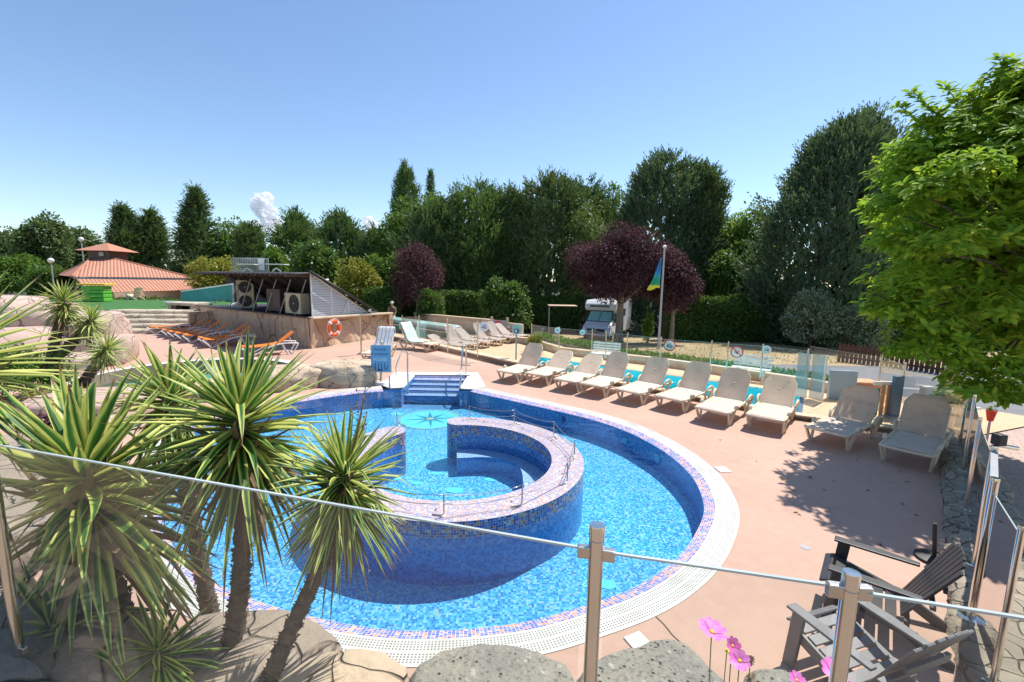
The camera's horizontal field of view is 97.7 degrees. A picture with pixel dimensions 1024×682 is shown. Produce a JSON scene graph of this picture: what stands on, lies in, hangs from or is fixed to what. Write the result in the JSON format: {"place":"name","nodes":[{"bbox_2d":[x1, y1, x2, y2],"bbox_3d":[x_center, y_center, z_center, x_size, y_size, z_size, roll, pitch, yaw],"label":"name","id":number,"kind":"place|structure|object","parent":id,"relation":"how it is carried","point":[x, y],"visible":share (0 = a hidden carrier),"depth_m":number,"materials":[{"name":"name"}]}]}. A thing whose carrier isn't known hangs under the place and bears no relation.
{"place":"outdoors","nodes":[
{"label":"outdoors","id":0,"kind":"place"},
{"bbox_2d":[49,299,266,309],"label":"lawn","id":1,"kind":"structure","parent":0,"point":[132,304],"depth_m":28.69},
{"bbox_2d":[181,283,233,302],"bbox_3d":[-19.056,-2.683,27.973,5.112,1.908,0.178,4,9,23],"label":"green awning","id":2,"kind":"object","parent":1,"relation":"on","point":[224,292],"visible":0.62,"depth_m":27.74,"materials":[{"name":"fabric"}]},
{"bbox_2d":[251,192,283,230],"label":"cloud","id":3,"kind":"structure","parent":0,"point":[263,209],"depth_m":1434.79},
{"bbox_2d":[3,280,861,335],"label":"forest floor","id":4,"kind":"structure","parent":0,"point":[636,330],"depth_m":42.14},
{"bbox_2d":[0,252,63,294],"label":"tree","id":5,"kind":"object","parent":4,"relation":"on","point":[17,271],"visible":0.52,"depth_m":52.66,"materials":[{"name":"green plant"}]},
{"bbox_2d":[4,209,75,269],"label":"tree","id":6,"kind":"object","parent":4,"relation":"on","point":[29,238],"visible":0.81,"depth_m":58.07,"materials":[{"name":"green plant"}]},
{"bbox_2d":[14,263,81,295],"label":"tree","id":7,"kind":"object","parent":4,"relation":"on","point":[44,277],"visible":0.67,"depth_m":48.61,"materials":[{"name":"green plant"}]},
{"bbox_2d":[42,224,102,295],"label":"tree","id":8,"kind":"object","parent":4,"relation":"on","point":[89,240],"visible":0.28,"depth_m":72.16,"materials":[{"name":"green plant"}]},
{"bbox_2d":[99,199,158,294],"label":"conifer","id":9,"kind":"object","parent":4,"relation":"on","point":[123,221],"visible":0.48,"depth_m":63.60,"materials":[{"name":"green plant"}]},
{"bbox_2d":[121,204,185,279],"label":"conifer","id":10,"kind":"object","parent":4,"relation":"on","point":[154,229],"visible":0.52,"depth_m":65.83,"materials":[{"name":"green plant"}]},
{"bbox_2d":[156,180,228,280],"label":"conifer","id":11,"kind":"object","parent":4,"relation":"on","point":[193,222],"visible":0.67,"depth_m":63.23,"materials":[{"name":"green plant"}]},
{"bbox_2d":[183,254,241,289],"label":"shrub","id":12,"kind":"object","parent":4,"relation":"on","point":[223,265],"visible":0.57,"depth_m":42.43,"materials":[{"name":"green plant"}]},
{"bbox_2d":[194,215,271,269],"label":"tree","id":13,"kind":"object","parent":4,"relation":"on","point":[226,238],"visible":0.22,"depth_m":65.14,"materials":[{"name":"green plant"}]},
{"bbox_2d":[222,219,277,271],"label":"tree","id":14,"kind":"object","parent":4,"relation":"on","point":[248,241],"visible":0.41,"depth_m":57.74,"materials":[{"name":"green plant"}]},
{"bbox_2d":[263,205,317,271],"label":"tree","id":15,"kind":"object","parent":4,"relation":"on","point":[292,228],"visible":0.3,"depth_m":60.84,"materials":[{"name":"green plant"}]},
{"bbox_2d":[288,237,339,282],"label":"tree","id":16,"kind":"object","parent":4,"relation":"on","point":[313,257],"visible":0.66,"depth_m":40.67,"materials":[{"name":"green plant"}]},
{"bbox_2d":[289,204,367,283],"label":"tree","id":17,"kind":"object","parent":4,"relation":"on","point":[336,229],"visible":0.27,"depth_m":56.93,"materials":[{"name":"green plant"}]},
{"bbox_2d":[370,194,415,265],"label":"tree","id":18,"kind":"object","parent":4,"relation":"on","point":[397,217],"visible":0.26,"depth_m":52.92,"materials":[{"name":"green plant"}]},
{"bbox_2d":[387,157,421,225],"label":"conifer","id":19,"kind":"object","parent":4,"relation":"on","point":[404,184],"visible":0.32,"depth_m":87.56,"materials":[{"name":"green plant"}]},
{"bbox_2d":[381,193,487,297],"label":"conifer","id":20,"kind":"object","parent":4,"relation":"on","point":[426,224],"visible":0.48,"depth_m":41.87,"materials":[{"name":"green plant"}]},
{"bbox_2d":[428,174,517,291],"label":"conifer","id":21,"kind":"object","parent":4,"relation":"on","point":[478,206],"visible":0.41,"depth_m":42.29,"materials":[{"name":"green plant"}]},
{"bbox_2d":[470,179,552,294],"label":"conifer","id":22,"kind":"object","parent":4,"relation":"on","point":[512,199],"visible":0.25,"depth_m":42.94,"materials":[{"name":"green plant"}]},
{"bbox_2d":[487,293,584,332],"bbox_3d":[1.831,-2.626,40.303,9.202,4.076,2.757,1,8,0],"label":"hedge","id":23,"kind":"object","parent":4,"relation":"on","point":[565,318],"visible":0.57,"depth_m":39.50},
{"bbox_2d":[497,165,595,325],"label":"conifer","id":24,"kind":"object","parent":4,"relation":"on","point":[548,207],"visible":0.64,"depth_m":40.98,"materials":[{"name":"green plant"}]},
{"bbox_2d":[564,196,606,329],"bbox_3d":[6.613,-6.910,40.592,4.240,12.239,4.384,1,8,0],"label":"tree","id":25,"kind":"object","parent":4,"relation":"on","point":[585,225],"visible":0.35,"depth_m":39.80,"materials":[{"name":"green plant"}]},
{"bbox_2d":[552,172,618,319],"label":"conifer","id":26,"kind":"object","parent":4,"relation":"on","point":[596,191],"visible":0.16,"depth_m":49.06,"materials":[{"name":"green plant"}]},
{"bbox_2d":[597,143,735,331],"bbox_3d":[14.841,-9.440,43.053,14.335,17.974,13.162,1,8,0],"label":"conifer","id":27,"kind":"object","parent":4,"relation":"on","point":[642,199],"visible":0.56,"depth_m":39.82,"materials":[{"name":"green plant"}]},
{"bbox_2d":[677,156,735,296],"bbox_3d":[17.360,-8.371,41.251,6.834,16.267,6.232,3,8,17],"label":"conifer","id":28,"kind":"object","parent":4,"relation":"on","point":[719,188],"visible":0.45,"depth_m":39.23,"materials":[{"name":"green plant"}]},
{"bbox_2d":[706,239,763,296],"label":"tree","id":29,"kind":"object","parent":4,"relation":"on","point":[723,275],"visible":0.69,"depth_m":36.98,"materials":[{"name":"green plant"}]},
{"bbox_2d":[713,198,774,278],"bbox_3d":[20.874,-6.603,40.649,6.479,12.108,6.679,1,8,0],"label":"tree","id":30,"kind":"object","parent":4,"relation":"on","point":[743,226],"visible":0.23,"depth_m":38.61,"materials":[{"name":"green plant"}]},
{"bbox_2d":[0,331,960,681],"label":"deck","id":31,"kind":"structure","parent":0,"point":[864,495],"depth_m":6.13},
{"bbox_2d":[3,476,53,575],"bbox_3d":[-5.921,2.213,4.580,2.001,0.785,2.650,8,10,40],"label":"boulder","id":32,"kind":"object","parent":31,"relation":"on","point":[16,511],"visible":0.15,"depth_m":4.64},
{"bbox_2d":[0,326,66,356],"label":"boulder","id":33,"kind":"object","parent":31,"relation":"on","point":[18,335],"visible":0.14,"depth_m":13.30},
{"bbox_2d":[0,342,82,396],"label":"shrub","id":34,"kind":"object","parent":31,"relation":"on","point":[41,380],"visible":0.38,"depth_m":10.35,"materials":[{"name":"green plant"}]},
{"bbox_2d":[15,387,160,417],"bbox_3d":[-8.932,1.559,9.606,2.391,0.916,1.849,1,8,0],"label":"boulder","id":35,"kind":"object","parent":31,"relation":"on","point":[31,405],"visible":0.09,"depth_m":9.13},
{"bbox_2d":[28,278,129,388],"bbox_3d":[-10.158,-0.048,10.642,2.224,2.970,1.433,1,8,0],"label":"yucca","id":36,"kind":"object","parent":35,"relation":"on","point":[65,314],"visible":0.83,"depth_m":10.55,"materials":[{"name":"green plant"}]},
{"bbox_2d":[49,310,132,337],"bbox_3d":[-14.544,-0.198,15.393,2.373,1.712,2.292,6,9,32],"label":"boulder","id":37,"kind":"object","parent":31,"relation":"on","point":[123,326],"visible":0.24,"depth_m":15.16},
{"bbox_2d":[0,302,81,326],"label":"boulder","id":38,"kind":"object","parent":37,"relation":"on","point":[30,320],"visible":0.17,"depth_m":14.02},
{"bbox_2d":[60,334,139,365],"bbox_3d":[-13.826,0.496,14.942,2.122,1.405,2.149,-3,9,-24],"label":"boulder","id":39,"kind":"object","parent":31,"relation":"on","point":[133,345],"visible":0.22,"depth_m":14.75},
{"bbox_2d":[108,309,200,333],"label":"step wall","id":40,"kind":"structure","parent":31,"relation":"on","point":[141,320],"depth_m":23.60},
{"bbox_2d":[95,337,230,615],"bbox_3d":[-2.461,1.098,3.309,0.968,2.245,0.975,-2,8,-21],"label":"yucca","id":41,"kind":"object","parent":31,"relation":"on","point":[205,591],"visible":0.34,"depth_m":3.18,"materials":[{"name":"green plant"}]},
{"bbox_2d":[47,358,298,392],"bbox_3d":[-9.373,1.255,13.217,6.040,0.480,6.040,1,8,0],"label":"spa basin","id":42,"kind":"object","parent":31,"relation":"in","point":[106,382],"visible":0.1,"depth_m":14.15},
{"bbox_2d":[168,609,341,681],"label":"boulder","id":43,"kind":"object","parent":31,"relation":"on","point":[244,660],"visible":0.41,"depth_m":2.78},
{"bbox_2d":[0,359,226,678],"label":"yucca","id":44,"kind":"object","parent":43,"relation":"on","point":[84,526],"visible":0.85,"depth_m":2.30,"materials":[{"name":"green plant"}]},
{"bbox_2d":[100,578,225,681],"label":"yucca","id":45,"kind":"object","parent":43,"relation":"on","point":[167,668],"visible":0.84,"depth_m":2.48,"materials":[{"name":"green plant"}]},
{"bbox_2d":[102,327,351,647],"bbox_3d":[-1.660,1.010,2.748,1.233,2.211,1.295,1,8,0],"label":"yucca","id":46,"kind":"object","parent":43,"relation":"on","point":[235,398],"visible":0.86,"depth_m":2.60,"materials":[{"name":"green plant"}]},
{"bbox_2d":[194,270,392,348],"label":"pump building","id":47,"kind":"structure","parent":31,"relation":"on","point":[329,301],"depth_m":20.48,"materials":[{"name":"paint"}]},
{"bbox_2d":[266,364,321,398],"bbox_3d":[-6.284,1.188,12.298,2.099,0.946,1.569,-1,8,-17],"label":"boulder","id":48,"kind":"object","parent":31,"relation":"on","point":[305,372],"visible":0.23,"depth_m":11.90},
{"bbox_2d":[309,358,382,393],"bbox_3d":[-4.794,1.140,12.909,1.977,1.121,1.628,1,8,0],"label":"boulder","id":49,"kind":"object","parent":31,"relation":"on","point":[354,372],"visible":0.54,"depth_m":12.28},
{"bbox_2d":[134,372,739,666],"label":"swimming pool","id":50,"kind":"structure","parent":31,"relation":"in","point":[646,493],"depth_m":5.84,"materials":[{"name":"tile"}]},
{"bbox_2d":[326,405,583,585],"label":"ring wall","id":51,"kind":"structure","parent":50,"relation":"on","point":[543,468],"depth_m":5.46,"materials":[{"name":"tile"}]},
{"bbox_2d":[496,342,547,382],"bbox_3d":[0.321,0.636,13.757,0.823,1.000,1.899,6,9,33],"label":"sun lounger","id":52,"kind":"object","parent":31,"relation":"on","point":[530,357],"visible":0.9,"depth_m":14.01,"materials":[{"name":"beige plastic"}]},
{"bbox_2d":[525,350,574,385],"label":"sun lounger","id":53,"kind":"object","parent":31,"relation":"on","point":[560,360],"visible":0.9,"depth_m":13.71,"materials":[{"name":"beige plastic"}]},
{"bbox_2d":[553,354,602,392],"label":"sun lounger","id":54,"kind":"object","parent":31,"relation":"on","point":[589,365],"visible":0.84,"depth_m":12.98,"materials":[{"name":"beige plastic"}]},
{"bbox_2d":[579,351,632,397],"bbox_3d":[2.601,0.881,12.274,0.823,1.000,1.900,7,10,38],"label":"sun lounger","id":55,"kind":"object","parent":31,"relation":"on","point":[616,363],"visible":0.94,"depth_m":12.51,"materials":[{"name":"beige plastic"}]},
{"bbox_2d":[615,356,672,404],"bbox_3d":[3.453,0.988,11.635,0.823,0.992,1.900,8,11,43],"label":"sun lounger","id":56,"kind":"object","parent":31,"relation":"on","point":[655,370],"visible":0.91,"depth_m":11.83,"materials":[{"name":"beige plastic"}]},
{"bbox_2d":[654,360,714,412],"bbox_3d":[4.277,1.083,11.017,1.899,1.000,0.823,-7,11,-43],"label":"sun lounger","id":57,"kind":"object","parent":31,"relation":"on","point":[696,376],"visible":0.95,"depth_m":11.20,"materials":[{"name":"beige plastic"}]},
{"bbox_2d":[694,367,753,425],"bbox_3d":[4.835,1.214,10.139,0.823,1.000,1.899,8,11,42],"label":"sun lounger","id":58,"kind":"object","parent":31,"relation":"on","point":[733,383],"visible":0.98,"depth_m":10.35,"materials":[{"name":"beige plastic"}]},
{"bbox_2d":[745,374,799,433],"bbox_3d":[5.670,1.329,9.709,0.823,0.919,1.899,7,10,39],"label":"sun lounger","id":59,"kind":"object","parent":31,"relation":"on","point":[778,390],"visible":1,"depth_m":9.95,"materials":[{"name":"beige plastic"}]},
{"bbox_2d":[804,384,883,450],"bbox_3d":[6.526,1.450,8.768,1.900,0.966,0.823,-4,10,-35],"label":"sun lounger","id":60,"kind":"object","parent":31,"relation":"on","point":[858,403],"visible":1,"depth_m":8.88,"materials":[{"name":"beige plastic"}]},
{"bbox_2d":[782,601,973,681],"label":"garden chair","id":61,"kind":"object","parent":31,"relation":"on","point":[908,667],"visible":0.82,"depth_m":3.32,"materials":[{"name":"grey wood"}]},
{"bbox_2d":[819,535,966,671],"bbox_3d":[3.322,2.102,3.977,0.920,0.872,0.702,8,10,40],"label":"garden chair","id":62,"kind":"object","parent":31,"relation":"on","point":[943,571],"visible":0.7,"depth_m":3.87,"materials":[{"name":"grey wood"}]},
{"bbox_2d":[878,393,954,472],"bbox_3d":[7.174,1.561,7.916,1.900,1.000,0.823,-6,10,-40],"label":"sun lounger","id":63,"kind":"object","parent":31,"relation":"on","point":[924,415],"visible":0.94,"depth_m":8.08,"materials":[{"name":"beige plastic"}]},
{"bbox_2d":[0,0,1023,286],"label":"sky","id":64,"kind":"structure","parent":0,"point":[315,106],"materials":[{"name":"blue"}]},
{"bbox_2d":[382,285,1023,506],"bbox_3d":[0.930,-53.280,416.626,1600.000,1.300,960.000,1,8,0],"label":"ground","id":65,"kind":"structure","parent":0,"point":[633,339],"depth_m":25.85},
{"bbox_2d":[58,243,198,298],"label":"tiled pavilion","id":66,"kind":"structure","parent":65,"relation":"on","point":[105,262],"depth_m":44.55,"materials":[{"name":"tile"}]},
{"bbox_2d":[333,255,383,306],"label":"tree","id":67,"kind":"object","parent":65,"relation":"on","point":[361,275],"visible":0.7,"depth_m":34.61,"materials":[{"name":"green plant"}]},
{"bbox_2d":[360,284,404,317],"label":"hedge","id":68,"kind":"object","parent":65,"relation":"on","point":[378,299],"visible":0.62,"depth_m":32.25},
{"bbox_2d":[387,237,445,311],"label":"tree","id":69,"kind":"object","parent":65,"relation":"on","point":[405,282],"visible":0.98,"depth_m":32.11,"materials":[{"name":"purple plant"}]},
{"bbox_2d":[403,289,485,318],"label":"hedge","id":70,"kind":"object","parent":65,"relation":"on","point":[457,304],"visible":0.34,"depth_m":33.87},
{"bbox_2d":[393,335,560,374],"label":"kerb wall","id":71,"kind":"structure","parent":65,"relation":"on","point":[489,357],"depth_m":16.94,"materials":[{"name":"concrete"}]},
{"bbox_2d":[476,275,533,328],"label":"shrub","id":72,"kind":"object","parent":65,"relation":"on","point":[503,301],"visible":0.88,"depth_m":29.17,"materials":[{"name":"green plant"}]},
{"bbox_2d":[582,298,631,340],"bbox_3d":[7.229,-1.734,33.854,2.520,2.820,6.590,5,9,26],"label":"motorhome","id":73,"kind":"object","parent":65,"relation":"on","point":[600,317],"visible":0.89,"depth_m":31.72,"materials":[{"name":"white metal"}]},
{"bbox_2d":[560,218,690,342],"bbox_3d":[7.237,-3.818,29.363,8.348,8.115,5.692,1,8,0],"label":"tree","id":74,"kind":"object","parent":65,"relation":"on","point":[602,263],"visible":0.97,"depth_m":27.89,"materials":[{"name":"purple plant"}]},
{"bbox_2d":[524,336,794,375],"bbox_3d":[5.219,1.155,18.757,2.042,1.170,14.758,-7,11,-44],"label":"planting bed","id":75,"kind":"object","parent":65,"relation":"on","point":[556,343],"visible":0.03,"depth_m":20.98,"materials":[{"name":"soil"}]},
{"bbox_2d":[532,331,828,380],"bbox_3d":[5.285,0.463,18.338,2.149,0.591,13.671,-6,10,-41],"label":"ground cover","id":76,"kind":"object","parent":75,"relation":"on","point":[565,340],"visible":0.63,"depth_m":17.91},
{"bbox_2d":[508,337,827,392],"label":"kerb wall","id":77,"kind":"structure","parent":65,"relation":"on","point":[673,363],"depth_m":17.78,"materials":[{"name":"concrete"}]},
{"bbox_2d":[649,252,706,340],"bbox_3d":[10.608,-2.730,29.350,3.677,6.074,3.349,1,8,0],"label":"tree","id":78,"kind":"object","parent":65,"relation":"on","point":[684,291],"visible":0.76,"depth_m":28.56,"materials":[{"name":"purple plant"}]},
{"bbox_2d":[660,293,796,342],"bbox_3d":[15.886,-1.630,32.686,10.324,4.024,2.864,1,8,0],"label":"hedge","id":79,"kind":"object","parent":65,"relation":"on","point":[732,318],"visible":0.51,"depth_m":31.76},
{"bbox_2d":[778,286,850,348],"bbox_3d":[18.229,-1.342,27.036,3.714,3.944,3.145,7,10,36],"label":"shrub","id":80,"kind":"object","parent":65,"relation":"on","point":[823,323],"visible":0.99,"depth_m":26.65,"materials":[{"name":"green plant"}]},
{"bbox_2d":[728,106,906,347],"bbox_3d":[21.804,-7.333,30.723,12.706,16.714,12.088,1,8,0],"label":"conifer","id":81,"kind":"object","parent":65,"relation":"on","point":[832,157],"visible":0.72,"depth_m":29.02,"materials":[{"name":"green plant"}]},
{"bbox_2d":[813,96,911,301],"bbox_3d":[26.027,-8.437,33.150,7.755,18.110,7.325,1,8,0],"label":"conifer","id":82,"kind":"object","parent":65,"relation":"on","point":[888,120],"visible":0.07,"depth_m":31.39,"materials":[{"name":"green plant"}]},
{"bbox_2d":[830,300,896,349],"bbox_3d":[20.471,-0.827,26.093,2.872,3.146,3.113,-5,10,-36],"label":"shrub","id":83,"kind":"object","parent":65,"relation":"on","point":[858,323],"visible":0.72,"depth_m":25.60,"materials":[{"name":"green plant"}]},
{"bbox_2d":[837,342,945,373],"bbox_3d":[16.146,0.737,19.015,0.050,0.994,4.212,-3,9,-26],"label":"picket fence","id":84,"kind":"object","parent":65,"relation":"on","point":[916,365],"visible":0.41,"depth_m":19.62,"materials":[{"name":"brown wood"}]},
{"bbox_2d":[395,332,1023,433],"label":"terrace","id":85,"kind":"structure","parent":0,"point":[1002,421],"depth_m":12.83,"materials":[{"name":"concrete"}]},
{"bbox_2d":[393,317,461,340],"bbox_3d":[-5.287,-0.769,25.803,6.820,0.794,1.070,9,11,44],"label":"water slide trough","id":86,"kind":"object","parent":85,"relation":"on","point":[429,327],"visible":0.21,"depth_m":24.65,"materials":[{"name":"white plastic"}]},
{"bbox_2d":[538,357,803,412],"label":"lap pool","id":87,"kind":"structure","parent":85,"relation":"in","point":[754,391],"depth_m":15.60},
{"bbox_2d":[808,354,827,401],"bbox_3d":[8.605,1.020,12.588,0.056,1.300,0.419,-1,8,-15],"label":"glass panel","id":88,"kind":"object","parent":85,"relation":"on","point":[818,377],"visible":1,"depth_m":12.56,"materials":[{"name":"clear glass"}]},
{"bbox_2d":[826,370,857,398],"bbox_3d":[9.448,1.255,12.820,0.700,0.840,0.120,2,8,8],"label":"blue box","id":89,"kind":"object","parent":85,"relation":"on","point":[839,381],"visible":0.71,"depth_m":12.76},
{"bbox_2d":[759,364,1023,415],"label":"road","id":90,"kind":"structure","parent":0,"point":[913,379],"depth_m":16.90,"materials":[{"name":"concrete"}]},
{"bbox_2d":[985,427,1023,517],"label":"paving","id":91,"kind":"structure","parent":0,"point":[1011,464],"depth_m":8.44,"materials":[{"name":"concrete"}]},
{"bbox_2d":[849,52,1023,409],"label":"tree","id":92,"kind":"object","parent":91,"relation":"on","point":[959,264],"visible":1,"depth_m":7.33,"materials":[{"name":"green plant"}]},
{"bbox_2d":[926,429,1023,681],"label":"stone wall","id":93,"kind":"structure","parent":91,"relation":"on","point":[971,661],"depth_m":4.31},
{"bbox_2d":[957,476,1000,622],"bbox_3d":[4.035,1.785,3.837,0.180,1.296,0.177,1,8,0],"label":"fence post","id":94,"kind":"object","parent":93,"relation":"on","point":[994,484],"visible":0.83,"depth_m":3.83,"materials":[{"name":"metal"}]},
{"bbox_2d":[973,493,1016,666],"bbox_3d":[3.776,1.852,3.510,0.009,1.103,0.783,7,10,37],"label":"glass panel","id":95,"kind":"object","parent":94,"relation":"attached to","point":[996,558],"visible":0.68,"depth_m":3.50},
{"bbox_2d":[965,445,998,567],"bbox_3d":[4.852,1.694,4.598,0.180,1.296,0.177,1,8,0],"label":"fence post","id":96,"kind":"object","parent":93,"relation":"on","point":[971,562],"visible":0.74,"depth_m":4.60,"materials":[{"name":"metal"}]},
{"bbox_2d":[966,424,989,545],"bbox_3d":[5.371,1.652,5.164,0.009,1.103,1.478,8,11,42],"label":"glass panel","id":97,"kind":"object","parent":96,"relation":"attached to","point":[978,474],"visible":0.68,"depth_m":5.21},
{"bbox_2d":[980,524,1023,681],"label":"fence post","id":98,"kind":"object","parent":93,"relation":"on","point":[1007,605],"visible":0.96,"depth_m":3.17,"materials":[{"name":"metal"}]},
{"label":"terrace ledge","id":99,"kind":"structure","parent":0,"visible":0},
{"bbox_2d":[0,478,28,658],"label":"fence post","id":100,"kind":"object","parent":99,"relation":"on","point":[19,647],"visible":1,"depth_m":2.10,"materials":[{"name":"metal"}]},
{"bbox_2d":[0,583,180,681],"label":"boulder","id":101,"kind":"object","parent":99,"relation":"on","point":[42,665],"visible":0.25,"depth_m":2.26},
{"bbox_2d":[0,267,103,585],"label":"yucca","id":102,"kind":"object","parent":101,"relation":"on","point":[4,378],"visible":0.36,"depth_m":2.51,"materials":[{"name":"green plant"}]},
{"bbox_2d":[14,561,176,681],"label":"yucca","id":103,"kind":"object","parent":101,"relation":"on","point":[41,611],"visible":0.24,"depth_m":2.28,"materials":[{"name":"green plant"}]},
{"bbox_2d":[278,649,409,681],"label":"boulder","id":104,"kind":"object","parent":99,"relation":"on","point":[356,665],"visible":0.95,"depth_m":2.60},
{"bbox_2d":[258,404,419,681],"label":"yucca","id":105,"kind":"object","parent":104,"relation":"on","point":[333,535],"visible":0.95,"depth_m":2.44,"materials":[{"name":"green plant"}]},
{"bbox_2d":[409,644,573,681],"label":"boulder","id":106,"kind":"object","parent":99,"relation":"on","point":[489,663],"visible":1,"depth_m":2.40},
{"bbox_2d":[577,521,614,681],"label":"fence post","id":107,"kind":"object","parent":99,"relation":"on","point":[595,552],"visible":1,"depth_m":1.29,"materials":[{"name":"metal"}]},
{"bbox_2d":[0,444,577,548],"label":"rail","id":108,"kind":"object","parent":107,"relation":"attached to","point":[344,506],"visible":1,"depth_m":1.54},
{"bbox_2d":[615,552,826,586],"bbox_3d":[0.525,1.213,1.280,0.557,1.266,0.009,4,8,18],"label":"rail","id":109,"kind":"object","parent":107,"relation":"attached to","point":[778,577],"visible":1,"depth_m":1.19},
{"bbox_2d":[576,639,723,681],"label":"boulder","id":110,"kind":"object","parent":99,"relation":"on","point":[666,660],"visible":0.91,"depth_m":2.49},
{"label":"upper terrace","id":111,"kind":"structure","parent":0,"visible":0},
{"bbox_2d":[824,567,873,681],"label":"fence post","id":112,"kind":"object","parent":111,"relation":"on","point":[850,590],"visible":1,"depth_m":1.10,"materials":[{"name":"metal"}]},
{"bbox_2d":[868,592,1023,619],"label":"rail","id":113,"kind":"object","parent":112,"relation":"attached to","point":[955,607],"visible":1,"depth_m":1.05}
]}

